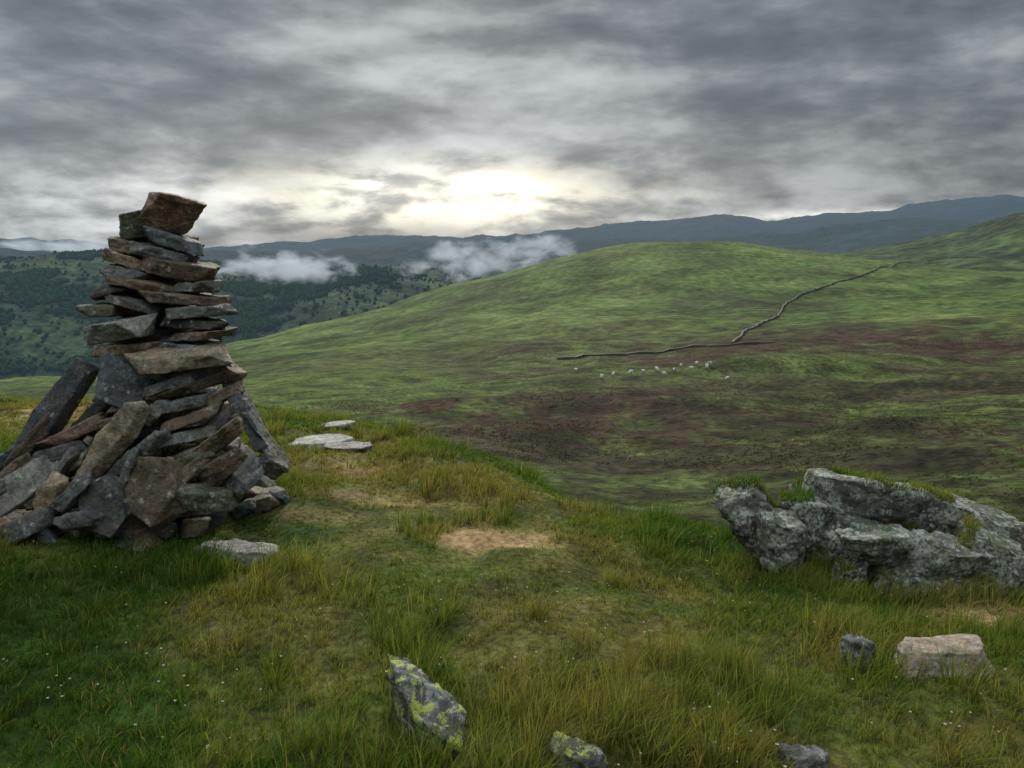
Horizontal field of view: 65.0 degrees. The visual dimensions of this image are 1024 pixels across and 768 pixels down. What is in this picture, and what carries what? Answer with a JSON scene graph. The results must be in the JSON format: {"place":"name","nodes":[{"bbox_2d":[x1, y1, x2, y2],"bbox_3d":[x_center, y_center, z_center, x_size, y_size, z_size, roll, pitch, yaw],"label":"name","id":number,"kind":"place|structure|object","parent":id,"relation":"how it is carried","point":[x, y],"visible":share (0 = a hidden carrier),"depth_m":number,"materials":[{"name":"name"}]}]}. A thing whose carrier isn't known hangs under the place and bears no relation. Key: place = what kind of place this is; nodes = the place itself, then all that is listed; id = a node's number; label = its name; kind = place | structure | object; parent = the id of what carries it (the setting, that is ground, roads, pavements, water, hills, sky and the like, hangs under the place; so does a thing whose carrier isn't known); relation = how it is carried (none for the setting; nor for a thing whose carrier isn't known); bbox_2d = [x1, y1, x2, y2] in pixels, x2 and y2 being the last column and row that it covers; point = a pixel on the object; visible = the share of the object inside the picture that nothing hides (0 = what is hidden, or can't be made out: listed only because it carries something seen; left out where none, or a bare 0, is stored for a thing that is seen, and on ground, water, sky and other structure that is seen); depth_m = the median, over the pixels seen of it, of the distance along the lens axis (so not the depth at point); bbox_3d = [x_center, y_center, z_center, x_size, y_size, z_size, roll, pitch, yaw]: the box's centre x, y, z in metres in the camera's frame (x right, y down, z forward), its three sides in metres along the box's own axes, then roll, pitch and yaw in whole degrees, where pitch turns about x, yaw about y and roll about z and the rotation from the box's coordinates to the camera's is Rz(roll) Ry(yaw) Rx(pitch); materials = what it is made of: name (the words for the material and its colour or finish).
{"place":"outdoors","nodes":[
{"label":"outdoors","id":0,"kind":"place"},
{"bbox_2d":[0,394,1023,767],"bbox_3d":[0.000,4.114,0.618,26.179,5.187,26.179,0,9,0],"label":"ground","id":1,"kind":"structure","parent":0,"point":[476,541],"depth_m":3.58,"materials":[{"name":"green plant"}]},
{"bbox_2d":[0,192,290,550],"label":"stone cairn","id":2,"kind":"object","parent":1,"relation":"on","point":[148,441],"visible":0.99,"depth_m":4.91,"materials":[{"name":"stone"}]},
{"bbox_2d":[192,538,278,565],"bbox_3d":[-1.607,0.999,4.665,0.513,0.150,0.283,0,9,0],"label":"embedded rock","id":3,"kind":"object","parent":1,"relation":"on","point":[243,546],"visible":0.36,"depth_m":4.63,"materials":[{"name":"grey stone"}]},
{"bbox_2d":[287,434,353,449],"bbox_3d":[-1.917,0.578,7.996,0.704,0.117,0.472,0,9,0],"label":"flat rock","id":4,"kind":"object","parent":1,"relation":"on","point":[320,440],"visible":0.64,"depth_m":7.92,"materials":[{"name":"grey stone"}]},
{"bbox_2d":[317,420,355,429],"bbox_3d":[-1.929,0.451,8.741,0.433,0.095,0.277,0,9,0],"label":"flat rock","id":5,"kind":"object","parent":1,"relation":"on","point":[343,423],"visible":0.66,"depth_m":8.65,"materials":[{"name":"grey stone"}]},
{"bbox_2d":[322,441,371,451],"bbox_3d":[-1.581,0.614,7.768,0.453,0.096,0.366,0,9,0],"label":"flat rock","id":6,"kind":"object","parent":1,"relation":"on","point":[353,446],"visible":0.79,"depth_m":7.70,"materials":[{"name":"grey stone"}]},
{"bbox_2d":[385,654,466,758],"bbox_3d":[-0.286,1.161,2.778,0.181,0.372,0.401,-7,11,-38],"label":"lichen covered rock","id":7,"kind":"object","parent":1,"relation":"on","point":[417,690],"visible":0.73,"depth_m":2.74,"materials":[{"name":"grey stone"}]},
{"bbox_2d":[2,486,999,766],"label":"wildflowers","id":8,"kind":"object","parent":1,"relation":"on","point":[572,658],"visible":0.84,"depth_m":3.20,"materials":[{"name":"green plant"}]},
{"bbox_2d":[549,731,608,767],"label":"lichen covered rock","id":9,"kind":"object","parent":1,"relation":"on","point":[596,760],"visible":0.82,"depth_m":2.58,"materials":[{"name":"grey stone"}]},
{"bbox_2d":[777,743,829,767],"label":"rock","id":10,"kind":"object","parent":1,"relation":"on","point":[815,756],"visible":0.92,"depth_m":2.62,"materials":[{"name":"grey stone"}]},
{"bbox_2d":[839,634,876,669],"bbox_3d":[1.459,1.130,3.381,0.152,0.149,0.159,0,9,0],"label":"rock","id":11,"kind":"object","parent":1,"relation":"on","point":[856,640],"visible":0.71,"depth_m":3.34,"materials":[{"name":"grey stone"}]},
{"bbox_2d":[711,468,1023,595],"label":"rock outcrop","id":12,"kind":"object","parent":1,"relation":"on","point":[870,540],"visible":0.83,"depth_m":4.81,"materials":[{"name":"grey stone"}]},
{"bbox_2d":[710,461,1007,595],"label":"outcrop turf","id":13,"kind":"structure","parent":12,"relation":"on","point":[795,495],"depth_m":4.95,"materials":[{"name":"green plant"}]},
{"bbox_2d":[894,634,994,679],"bbox_3d":[1.755,1.123,3.283,0.400,0.138,0.207,0,9,0],"label":"flat rock","id":14,"kind":"object","parent":1,"relation":"on","point":[971,642],"visible":0.73,"depth_m":3.23,"materials":[{"name":"beige stone"}]},
{"bbox_2d":[0,331,1023,527],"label":"moorland","id":15,"kind":"structure","parent":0,"point":[920,373],"depth_m":97.10,"materials":[{"name":"green plant"}]},
{"bbox_2d":[0,387,1023,520],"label":"moor grass tussocks","id":16,"kind":"object","parent":15,"relation":"on","point":[535,424],"visible":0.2,"depth_m":61.72,"materials":[{"name":"green plant"}]},
{"bbox_2d":[557,341,774,359],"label":"dry stone wall","id":17,"kind":"structure","parent":15,"relation":"on","point":[639,352],"depth_m":293.37,"materials":[{"name":"grey stone"}]},
{"bbox_2d":[0,241,1023,397],"bbox_3d":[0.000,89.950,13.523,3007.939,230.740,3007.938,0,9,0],"label":"grassy hill","id":18,"kind":"structure","parent":0,"point":[666,292],"depth_m":554.63,"materials":[{"name":"green plant"}]},
{"bbox_2d":[731,257,981,343],"bbox_3d":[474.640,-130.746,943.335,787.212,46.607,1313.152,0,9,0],"label":"dry stone wall","id":19,"kind":"structure","parent":18,"relation":"on","point":[736,339],"depth_m":548.14,"materials":[{"name":"grey stone"}]},
{"bbox_2d":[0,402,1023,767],"bbox_3d":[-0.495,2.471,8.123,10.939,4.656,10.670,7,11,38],"label":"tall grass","id":20,"kind":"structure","parent":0,"point":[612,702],"depth_m":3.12,"materials":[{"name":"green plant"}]},
{"bbox_2d":[0,194,1023,277],"bbox_3d":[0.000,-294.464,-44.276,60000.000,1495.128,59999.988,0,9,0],"label":"distant mountains","id":21,"kind":"structure","parent":0,"point":[483,256],"depth_m":7390.02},
{"bbox_2d":[0,212,1023,378],"bbox_3d":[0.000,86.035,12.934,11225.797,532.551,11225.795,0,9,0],"label":"wooded fells","id":22,"kind":"structure","parent":0,"point":[996,244],"depth_m":2569.65,"materials":[{"name":"green plant"}]},
{"bbox_2d":[0,249,481,378],"bbox_3d":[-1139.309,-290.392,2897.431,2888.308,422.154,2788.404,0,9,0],"label":"woodland","id":23,"kind":"object","parent":22,"relation":"on","point":[248,320],"visible":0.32,"depth_m":3093.29,"materials":[{"name":"green plant"}]},
{"bbox_2d":[0,0,1023,247],"label":"sky","id":24,"kind":"structure","parent":0,"point":[291,120],"materials":[{"name":"grey"}]},
{"bbox_2d":[698,526,1023,610],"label":"fringe grass","id":25,"kind":"structure","parent":0,"point":[824,567],"depth_m":4.39,"materials":[{"name":"green plant"}]}
]}

